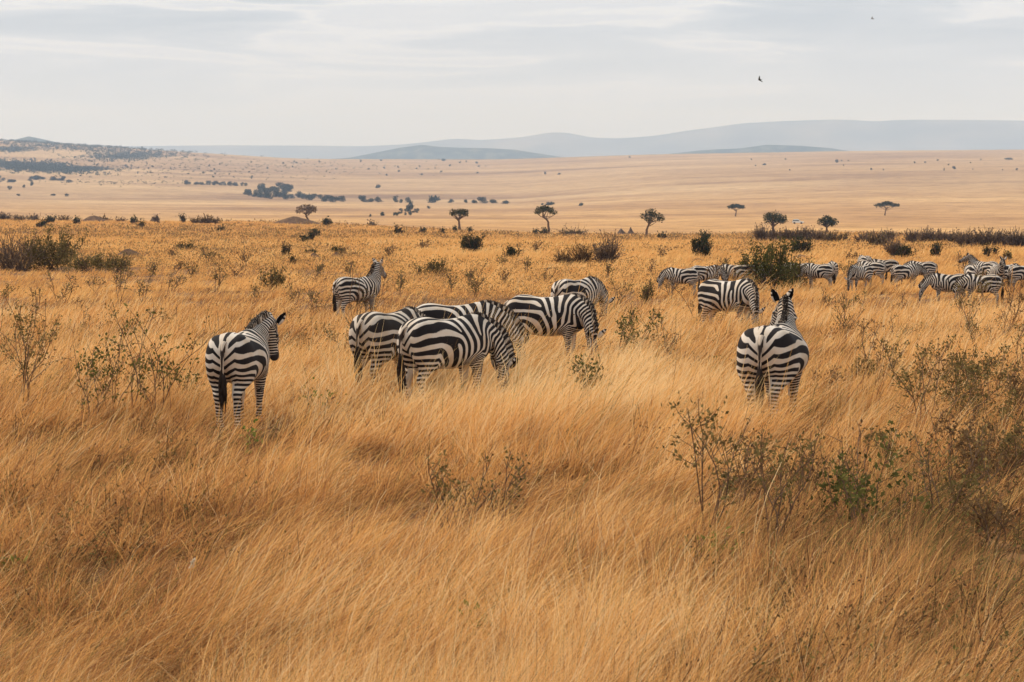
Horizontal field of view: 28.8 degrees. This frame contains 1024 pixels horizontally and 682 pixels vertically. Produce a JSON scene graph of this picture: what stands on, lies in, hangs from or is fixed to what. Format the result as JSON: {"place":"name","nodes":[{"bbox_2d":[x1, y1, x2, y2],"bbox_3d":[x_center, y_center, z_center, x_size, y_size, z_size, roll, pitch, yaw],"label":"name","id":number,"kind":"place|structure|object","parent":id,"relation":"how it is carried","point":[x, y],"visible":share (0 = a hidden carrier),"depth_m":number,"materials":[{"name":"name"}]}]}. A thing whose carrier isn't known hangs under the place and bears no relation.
{"place":"outdoors","nodes":[
{"label":"outdoors","id":0,"kind":"place"},
{"bbox_2d":[338,145,558,158],"bbox_3d":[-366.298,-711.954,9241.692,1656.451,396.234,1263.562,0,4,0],"label":"hill","id":1,"kind":"structure","parent":0,"point":[423,152],"depth_m":9149.34,"materials":[{"name":"grey"}]},
{"bbox_2d":[0,141,1023,681],"bbox_3d":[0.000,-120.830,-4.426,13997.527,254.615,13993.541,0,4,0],"label":"ground","id":2,"kind":"structure","parent":0,"point":[696,193],"depth_m":1935.94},
{"bbox_2d":[0,224,53,270],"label":"thicket bush","id":3,"kind":"object","parent":2,"relation":"on","point":[8,261],"visible":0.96,"depth_m":108.09,"materials":[{"name":"brown plant"}]},
{"bbox_2d":[0,297,73,415],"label":"shrub","id":4,"kind":"object","parent":2,"relation":"on","point":[29,352],"visible":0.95,"depth_m":25.91,"materials":[{"name":"green plant"}]},
{"bbox_2d":[22,224,88,270],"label":"bush","id":5,"kind":"object","parent":2,"relation":"on","point":[63,249],"visible":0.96,"depth_m":108.45,"materials":[{"name":"green plant"}]},
{"bbox_2d":[45,269,78,305],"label":"shrub","id":6,"kind":"object","parent":2,"relation":"on","point":[74,279],"visible":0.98,"depth_m":68.23,"materials":[{"name":"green plant"}]},
{"bbox_2d":[67,251,105,272],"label":"bush","id":7,"kind":"object","parent":2,"relation":"on","point":[82,263],"visible":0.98,"depth_m":105.64,"materials":[{"name":"green plant"}]},
{"bbox_2d":[68,324,133,424],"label":"shrub","id":8,"kind":"object","parent":2,"relation":"on","point":[94,371],"visible":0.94,"depth_m":24.38,"materials":[{"name":"green plant"}]},
{"bbox_2d":[76,339,149,417],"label":"shrub","id":9,"kind":"object","parent":2,"relation":"on","point":[102,357],"visible":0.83,"depth_m":24.91,"materials":[{"name":"green plant"}]},
{"bbox_2d":[101,250,132,273],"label":"bush","id":10,"kind":"object","parent":2,"relation":"on","point":[110,265],"visible":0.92,"depth_m":104.10,"materials":[{"name":"green plant"}]},
{"bbox_2d":[111,262,135,303],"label":"shrub","id":11,"kind":"object","parent":2,"relation":"on","point":[120,282],"visible":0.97,"depth_m":70.06,"materials":[{"name":"green plant"}]},
{"bbox_2d":[100,303,195,415],"bbox_3d":[-4.284,0.316,24.882,1.448,1.580,1.072,3,5,38],"label":"shrub","id":12,"kind":"object","parent":2,"relation":"on","point":[161,371],"visible":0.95,"depth_m":24.78,"materials":[{"name":"green plant"}]},
{"bbox_2d":[105,295,229,420],"bbox_3d":[-4.347,0.246,25.224,1.568,1.674,0.831,-1,4,-10],"label":"shrub","id":13,"kind":"object","parent":2,"relation":"on","point":[129,322],"visible":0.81,"depth_m":25.13,"materials":[{"name":"green plant"}]},
{"bbox_2d":[168,357,204,405],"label":"shrub","id":14,"kind":"object","parent":2,"relation":"on","point":[198,374],"visible":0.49,"depth_m":25.92,"materials":[{"name":"green plant"}]},
{"bbox_2d":[0,138,460,187],"bbox_3d":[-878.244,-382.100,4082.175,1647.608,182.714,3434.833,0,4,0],"label":"woods","id":15,"kind":"object","parent":2,"relation":"on","point":[16,165],"visible":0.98,"depth_m":4208.27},
{"bbox_2d":[205,310,285,431],"bbox_3d":[-3.325,0.365,24.806,0.677,1.465,1.898,1,4,10],"label":"zebra","id":16,"kind":"object","parent":2,"relation":"on","point":[239,361],"visible":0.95,"depth_m":24.11,"materials":[{"name":"multicoloured"}]},
{"bbox_2d":[240,419,262,453],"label":"shrub","id":17,"kind":"object","parent":2,"relation":"on","point":[253,433],"visible":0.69,"depth_m":21.76,"materials":[{"name":"green plant"}]},
{"bbox_2d":[253,257,290,290],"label":"bush","id":18,"kind":"object","parent":2,"relation":"on","point":[278,276],"visible":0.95,"depth_m":83.96,"materials":[{"name":"green plant"}]},
{"bbox_2d":[276,216,319,224],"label":"earth mound","id":19,"kind":"object","parent":2,"relation":"on","point":[293,220],"visible":0.76,"depth_m":403.17,"materials":[{"name":"brown soil"}]},
{"bbox_2d":[295,203,317,219],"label":"acacia tree","id":20,"kind":"object","parent":2,"relation":"on","point":[308,208],"visible":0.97,"depth_m":425.00,"materials":[{"name":"green plant"}]},
{"bbox_2d":[302,285,332,312],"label":"shrub","id":21,"kind":"object","parent":2,"relation":"on","point":[316,300],"visible":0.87,"depth_m":56.11,"materials":[{"name":"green plant"}]},
{"bbox_2d":[332,258,386,316],"bbox_3d":[-4.124,-1.365,54.651,1.958,1.817,0.629,-3,5,-40],"label":"zebra","id":22,"kind":"object","parent":2,"relation":"on","point":[341,286],"visible":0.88,"depth_m":54.29,"materials":[{"name":"black"}]},
{"bbox_2d":[341,265,392,325],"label":"shrub","id":23,"kind":"object","parent":2,"relation":"on","point":[364,296],"visible":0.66,"depth_m":39.05,"materials":[{"name":"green plant"}]},
{"bbox_2d":[349,306,428,389],"bbox_3d":[-1.646,0.195,28.204,0.664,1.374,1.925,2,4,32],"label":"zebra","id":24,"kind":"object","parent":2,"relation":"on","point":[393,322],"visible":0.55,"depth_m":27.52,"materials":[{"name":"black"}]},
{"bbox_2d":[424,258,452,275],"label":"bush","id":25,"kind":"object","parent":2,"relation":"on","point":[430,266],"visible":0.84,"depth_m":103.31,"materials":[{"name":"green plant"}]},
{"bbox_2d":[397,311,517,405],"bbox_3d":[-0.761,0.299,26.674,1.900,1.378,0.644,-3,5,-39],"label":"zebra","id":26,"kind":"object","parent":2,"relation":"on","point":[425,339],"visible":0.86,"depth_m":26.34,"materials":[{"name":"multicoloured"}]},
{"bbox_2d":[449,208,468,229],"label":"acacia tree","id":27,"kind":"object","parent":2,"relation":"on","point":[463,212],"visible":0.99,"depth_m":398.56,"materials":[{"name":"green plant"}]},
{"bbox_2d":[421,449,499,541],"bbox_3d":[-0.402,1.281,15.710,0.618,0.826,0.531,0,4,0],"label":"shrub","id":28,"kind":"object","parent":2,"relation":"on","point":[442,468],"visible":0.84,"depth_m":15.73,"materials":[{"name":"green plant"}]},
{"bbox_2d":[415,299,528,366],"bbox_3d":[-0.711,0.053,30.259,1.933,1.376,0.629,-1,4,-14],"label":"zebra","id":29,"kind":"object","parent":2,"relation":"on","point":[440,311],"visible":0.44,"depth_m":30.18,"materials":[{"name":"black"}]},
{"bbox_2d":[459,232,485,251],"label":"bush","id":30,"kind":"object","parent":2,"relation":"on","point":[473,242],"visible":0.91,"depth_m":157.24,"materials":[{"name":"green plant"}]},
{"bbox_2d":[463,263,486,295],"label":"shrub","id":31,"kind":"object","parent":2,"relation":"on","point":[475,284],"visible":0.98,"depth_m":74.84,"materials":[{"name":"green plant"}]},
{"bbox_2d":[483,447,532,534],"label":"shrub","id":32,"kind":"object","parent":2,"relation":"on","point":[518,489],"visible":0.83,"depth_m":16.46,"materials":[{"name":"green plant"}]},
{"bbox_2d":[0,273,1023,681],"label":"grass","id":33,"kind":"structure","parent":2,"relation":"on","point":[324,645],"depth_m":16.14,"materials":[{"name":"beige plant"}]},
{"bbox_2d":[0,217,1023,321],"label":"grass","id":34,"kind":"structure","parent":2,"relation":"on","point":[836,254],"depth_m":112.98,"materials":[{"name":"beige plant"}]},
{"bbox_2d":[533,205,557,233],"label":"acacia tree","id":35,"kind":"object","parent":2,"relation":"on","point":[542,209],"visible":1,"depth_m":379.00,"materials":[{"name":"green plant"}]},
{"bbox_2d":[504,292,605,362],"bbox_3d":[0.729,-0.146,33.745,1.924,1.373,0.704,2,4,24],"label":"zebra","id":36,"kind":"object","parent":2,"relation":"on","point":[565,307],"visible":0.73,"depth_m":33.49,"materials":[{"name":"black"}]},
{"bbox_2d":[547,247,578,264],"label":"thicket bush","id":37,"kind":"object","parent":2,"relation":"on","point":[564,258],"visible":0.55,"depth_m":119.15,"materials":[{"name":"brown plant"}]},
{"bbox_2d":[566,241,598,263],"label":"thicket bush","id":38,"kind":"object","parent":2,"relation":"on","point":[584,255],"visible":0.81,"depth_m":119.78,"materials":[{"name":"brown plant"}]},
{"bbox_2d":[551,276,614,315],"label":"zebra","id":39,"kind":"object","parent":2,"relation":"on","point":[586,285],"visible":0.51,"depth_m":44.12,"materials":[{"name":"black"}]},
{"bbox_2d":[567,353,612,389],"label":"shrub","id":40,"kind":"object","parent":2,"relation":"on","point":[582,363],"visible":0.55,"depth_m":26.97,"materials":[{"name":"green plant"}]},
{"bbox_2d":[590,229,633,262],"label":"thicket bush","id":41,"kind":"object","parent":2,"relation":"on","point":[609,253],"visible":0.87,"depth_m":120.26,"materials":[{"name":"brown plant"}]},
{"bbox_2d":[614,310,643,350],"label":"shrub","id":42,"kind":"object","parent":2,"relation":"on","point":[628,324],"visible":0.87,"depth_m":32.81,"materials":[{"name":"green plant"}]},
{"bbox_2d":[621,301,662,350],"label":"shrub","id":43,"kind":"object","parent":2,"relation":"on","point":[645,325],"visible":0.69,"depth_m":34.26,"materials":[{"name":"green plant"}]},
{"bbox_2d":[639,274,656,301],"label":"bush","id":44,"kind":"object","parent":2,"relation":"on","point":[645,292],"visible":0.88,"depth_m":71.07,"materials":[{"name":"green plant"}]},
{"bbox_2d":[639,208,664,234],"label":"acacia tree","id":45,"kind":"object","parent":2,"relation":"on","point":[649,219],"visible":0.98,"depth_m":378.08,"materials":[{"name":"green plant"}]},
{"bbox_2d":[656,267,699,294],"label":"zebra","id":46,"kind":"object","parent":2,"relation":"on","point":[687,275],"visible":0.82,"depth_m":77.90},
{"bbox_2d":[688,224,713,258],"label":"bush","id":47,"kind":"object","parent":2,"relation":"on","point":[703,244],"visible":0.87,"depth_m":133.19,"materials":[{"name":"green plant"}]},
{"bbox_2d":[689,265,728,292],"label":"zebra","id":48,"kind":"object","parent":2,"relation":"on","point":[722,273],"visible":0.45,"depth_m":81.09},
{"bbox_2d":[679,526,743,568],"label":"shrub","id":49,"kind":"object","parent":2,"relation":"on","point":[722,547],"visible":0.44,"depth_m":14.72,"materials":[{"name":"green plant"}]},
{"bbox_2d":[656,391,776,541],"bbox_3d":[1.638,1.044,16.003,1.038,1.259,0.834,-1,4,-15],"label":"shrub","id":50,"kind":"object","parent":2,"relation":"on","point":[726,474],"visible":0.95,"depth_m":15.95,"materials":[{"name":"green plant"}]},
{"bbox_2d":[698,278,765,326],"bbox_3d":[4.807,-0.699,43.237,0.700,1.374,1.919,-3,5,-42],"label":"zebra","id":51,"kind":"object","parent":2,"relation":"on","point":[716,293],"visible":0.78,"depth_m":43.02,"materials":[{"name":"black"}]},
{"bbox_2d":[717,263,752,280],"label":"zebra","id":52,"kind":"object","parent":2,"relation":"on","point":[728,268],"visible":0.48,"depth_m":82.72},
{"bbox_2d":[716,428,781,521],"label":"shrub","id":53,"kind":"object","parent":2,"relation":"on","point":[745,485],"visible":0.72,"depth_m":16.81,"materials":[{"name":"green plant"}]},
{"bbox_2d":[747,222,772,240],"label":"thicket bush","id":54,"kind":"object","parent":2,"relation":"on","point":[760,233],"visible":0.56,"depth_m":215.17,"materials":[{"name":"brown plant"}]},
{"bbox_2d":[735,236,800,291],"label":"bush","id":55,"kind":"object","parent":2,"relation":"on","point":[767,261],"visible":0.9,"depth_m":82.43,"materials":[{"name":"green plant"}]},
{"bbox_2d":[736,288,808,426],"bbox_3d":[3.273,0.240,24.582,0.857,1.731,1.900,1,4,21],"label":"zebra","id":56,"kind":"object","parent":2,"relation":"on","point":[777,340],"visible":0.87,"depth_m":23.89,"materials":[{"name":"multicoloured"}]},
{"bbox_2d":[763,209,788,230],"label":"acacia tree","id":57,"kind":"object","parent":2,"relation":"on","point":[780,218],"visible":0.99,"depth_m":412.32,"materials":[{"name":"green plant"}]},
{"bbox_2d":[742,425,824,547],"bbox_3d":[2.189,1.171,15.639,0.578,1.051,1.000,2,4,25],"label":"shrub","id":58,"kind":"object","parent":2,"relation":"on","point":[808,446],"visible":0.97,"depth_m":15.51,"materials":[{"name":"green plant"}]},
{"bbox_2d":[779,254,811,287],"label":"bush","id":59,"kind":"object","parent":2,"relation":"on","point":[799,272],"visible":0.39,"depth_m":85.07,"materials":[{"name":"green plant"}]},
{"bbox_2d":[788,234,814,254],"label":"bush","id":60,"kind":"object","parent":2,"relation":"on","point":[801,245],"visible":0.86,"depth_m":145.59,"materials":[{"name":"green plant"}]},
{"bbox_2d":[776,445,834,494],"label":"shrub","id":61,"kind":"object","parent":2,"relation":"on","point":[813,470],"visible":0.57,"depth_m":18.27,"materials":[{"name":"green plant"}]},
{"bbox_2d":[798,263,835,289],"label":"zebra","id":62,"kind":"object","parent":2,"relation":"on","point":[812,271],"visible":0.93,"depth_m":84.51},
{"bbox_2d":[809,365,844,395],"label":"shrub","id":63,"kind":"object","parent":2,"relation":"on","point":[834,377],"visible":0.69,"depth_m":27.14,"materials":[{"name":"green plant"}]},
{"bbox_2d":[817,215,838,232],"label":"acacia tree","id":64,"kind":"object","parent":2,"relation":"on","point":[827,222],"visible":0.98,"depth_m":411.70,"materials":[{"name":"green plant"}]},
{"bbox_2d":[831,285,864,345],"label":"shrub","id":65,"kind":"object","parent":2,"relation":"on","point":[846,323],"visible":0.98,"depth_m":39.15,"materials":[{"name":"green plant"}]},
{"bbox_2d":[823,419,878,529],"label":"shrub","id":66,"kind":"object","parent":2,"relation":"on","point":[857,453],"visible":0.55,"depth_m":16.52,"materials":[{"name":"green plant"}]},
{"bbox_2d":[844,264,872,293],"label":"zebra","id":67,"kind":"object","parent":2,"relation":"on","point":[856,273],"visible":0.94,"depth_m":80.96},
{"bbox_2d":[842,354,879,383],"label":"shrub","id":68,"kind":"object","parent":2,"relation":"on","point":[863,367],"visible":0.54,"depth_m":28.12,"materials":[{"name":"green plant"}]},
{"bbox_2d":[805,420,932,538],"bbox_3d":[2.855,1.140,16.171,0.970,1.058,0.883,-2,4,-25],"label":"shrub","id":69,"kind":"object","parent":2,"relation":"on","point":[841,482],"visible":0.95,"depth_m":16.05,"materials":[{"name":"green plant"}]},
{"bbox_2d":[854,261,887,283],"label":"zebra","id":70,"kind":"object","parent":2,"relation":"on","point":[882,269],"visible":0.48,"depth_m":88.12},
{"bbox_2d":[860,229,893,245],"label":"thicket bush","id":71,"kind":"object","parent":2,"relation":"on","point":[875,238],"visible":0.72,"depth_m":175.64,"materials":[{"name":"brown plant"}]},
{"bbox_2d":[853,318,906,380],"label":"shrub","id":72,"kind":"object","parent":2,"relation":"on","point":[864,327],"visible":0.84,"depth_m":28.37,"materials":[{"name":"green plant"}]},
{"bbox_2d":[867,259,898,278],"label":"zebra","id":73,"kind":"object","parent":2,"relation":"on","point":[889,263],"visible":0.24,"depth_m":92.36},
{"bbox_2d":[862,425,924,466],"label":"shrub","id":74,"kind":"object","parent":2,"relation":"on","point":[867,436],"visible":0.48,"depth_m":19.96,"materials":[{"name":"green plant"}]},
{"bbox_2d":[881,235,914,255],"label":"thicket bush","id":75,"kind":"object","parent":2,"relation":"on","point":[892,249],"visible":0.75,"depth_m":142.12,"materials":[{"name":"brown plant"}]},
{"bbox_2d":[895,242,918,257],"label":"bush","id":76,"kind":"object","parent":2,"relation":"on","point":[904,251],"visible":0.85,"depth_m":138.18,"materials":[{"name":"green plant"}]},
{"bbox_2d":[890,263,928,289],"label":"zebra","id":77,"kind":"object","parent":2,"relation":"on","point":[904,272],"visible":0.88,"depth_m":82.73},
{"bbox_2d":[900,228,920,241],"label":"thicket bush","id":78,"kind":"object","parent":2,"relation":"on","point":[911,237],"visible":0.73,"depth_m":196.81,"materials":[{"name":"brown plant"}]},
{"bbox_2d":[901,261,937,283],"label":"zebra","id":79,"kind":"object","parent":2,"relation":"on","point":[931,266],"visible":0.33,"depth_m":88.18},
{"bbox_2d":[917,225,939,241],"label":"thicket bush","id":80,"kind":"object","parent":2,"relation":"on","point":[928,235],"visible":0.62,"depth_m":198.61,"materials":[{"name":"brown plant"}]},
{"bbox_2d":[914,351,962,385],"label":"shrub","id":81,"kind":"object","parent":2,"relation":"on","point":[946,367],"visible":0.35,"depth_m":28.25,"materials":[{"name":"green plant"}]},
{"bbox_2d":[918,272,968,303],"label":"zebra","id":82,"kind":"object","parent":2,"relation":"on","point":[938,282],"visible":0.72,"depth_m":67.38},
{"bbox_2d":[876,334,1018,438],"bbox_3d":[4.880,0.557,22.227,1.521,1.431,1.160,0,4,0],"label":"shrub","id":83,"kind":"object","parent":2,"relation":"on","point":[905,375],"visible":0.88,"depth_m":22.17,"materials":[{"name":"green plant"}]},
{"bbox_2d":[895,413,1004,527],"bbox_3d":[3.651,1.124,16.887,0.951,0.992,0.934,3,5,37],"label":"shrub","id":84,"kind":"object","parent":2,"relation":"on","point":[973,480],"visible":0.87,"depth_m":16.82,"materials":[{"name":"green plant"}]},
{"bbox_2d":[926,409,999,479],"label":"shrub","id":85,"kind":"object","parent":2,"relation":"on","point":[942,421],"visible":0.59,"depth_m":19.58,"materials":[{"name":"green plant"}]},
{"bbox_2d":[951,227,981,246],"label":"thicket bush","id":86,"kind":"object","parent":2,"relation":"on","point":[963,238],"visible":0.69,"depth_m":174.21,"materials":[{"name":"brown plant"}]},
{"bbox_2d":[929,338,1008,414],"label":"shrub","id":87,"kind":"object","parent":2,"relation":"on","point":[963,370],"visible":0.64,"depth_m":24.36,"materials":[{"name":"green plant"}]},
{"bbox_2d":[951,279,988,320],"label":"shrub","id":88,"kind":"object","parent":2,"relation":"on","point":[958,286],"visible":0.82,"depth_m":51.53,"materials":[{"name":"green plant"}]},
{"bbox_2d":[964,263,981,274],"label":"zebra","id":89,"kind":"object","parent":2,"relation":"on","point":[973,269],"visible":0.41,"depth_m":80.66},
{"bbox_2d":[952,273,1003,306],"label":"zebra","id":90,"kind":"object","parent":2,"relation":"on","point":[966,280],"visible":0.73,"depth_m":66.22},
{"bbox_2d":[959,253,997,274],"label":"zebra","id":91,"kind":"object","parent":2,"relation":"on","point":[971,259],"visible":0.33,"depth_m":88.57},
{"bbox_2d":[935,353,1023,435],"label":"shrub","id":92,"kind":"object","parent":2,"relation":"on","point":[986,395],"visible":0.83,"depth_m":22.37,"materials":[{"name":"green plant"}]},
{"bbox_2d":[957,297,1012,343],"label":"shrub","id":93,"kind":"object","parent":2,"relation":"on","point":[968,324],"visible":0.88,"depth_m":36.83,"materials":[{"name":"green plant"}]},
{"bbox_2d":[952,421,1023,494],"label":"shrub","id":94,"kind":"object","parent":2,"relation":"on","point":[988,456],"visible":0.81,"depth_m":18.14,"materials":[{"name":"brown plant"}]},
{"bbox_2d":[954,341,1023,399],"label":"shrub","id":95,"kind":"object","parent":2,"relation":"on","point":[1001,366],"visible":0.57,"depth_m":26.22,"materials":[{"name":"green plant"}]},
{"bbox_2d":[974,227,1006,245],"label":"thicket bush","id":96,"kind":"object","parent":2,"relation":"on","point":[990,239],"visible":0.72,"depth_m":174.57,"materials":[{"name":"brown plant"}]},
{"bbox_2d":[960,483,1022,556],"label":"shrub","id":97,"kind":"object","parent":2,"relation":"on","point":[985,516],"visible":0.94,"depth_m":15.33,"materials":[{"name":"brown plant"}]},
{"bbox_2d":[987,256,1006,276],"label":"zebra","id":98,"kind":"object","parent":2,"relation":"on","point":[998,269],"visible":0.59,"depth_m":82.40},
{"bbox_2d":[988,228,1015,245],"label":"thicket bush","id":99,"kind":"object","parent":2,"relation":"on","point":[999,241],"visible":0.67,"depth_m":174.39,"materials":[{"name":"brown plant"}]},
{"bbox_2d":[991,348,1023,426],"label":"shrub","id":100,"kind":"object","parent":2,"relation":"on","point":[1015,383],"visible":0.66,"depth_m":22.73,"materials":[{"name":"green plant"}]},
{"bbox_2d":[992,409,1023,474],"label":"shrub","id":101,"kind":"object","parent":2,"relation":"on","point":[1008,437],"visible":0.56,"depth_m":19.88,"materials":[{"name":"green plant"}]},
{"bbox_2d":[993,271,1023,335],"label":"shrub","id":102,"kind":"object","parent":2,"relation":"on","point":[1019,300],"visible":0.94,"depth_m":39.88,"materials":[{"name":"green plant"}]},
{"bbox_2d":[999,226,1023,246],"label":"thicket bush","id":103,"kind":"object","parent":2,"relation":"on","point":[1013,238],"visible":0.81,"depth_m":175.14,"materials":[{"name":"brown plant"}]},
{"bbox_2d":[1007,265,1023,292],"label":"zebra","id":104,"kind":"object","parent":2,"relation":"on","point":[1017,274],"visible":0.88,"depth_m":80.93},
{"bbox_2d":[0,0,1023,145],"label":"sky","id":105,"kind":"structure","parent":0,"point":[91,72],"materials":[{"name":"white"}]},
{"bbox_2d":[103,120,1023,158],"bbox_3d":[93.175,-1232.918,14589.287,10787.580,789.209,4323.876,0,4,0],"label":"hills","id":106,"kind":"structure","parent":0,"point":[859,135],"depth_m":14311.61,"materials":[{"name":"grey"}]},
{"bbox_2d":[672,145,845,153],"bbox_3d":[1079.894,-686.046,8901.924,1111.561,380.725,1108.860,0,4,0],"label":"hill","id":107,"kind":"structure","parent":0,"point":[771,148],"depth_m":8830.99,"materials":[{"name":"grey"}]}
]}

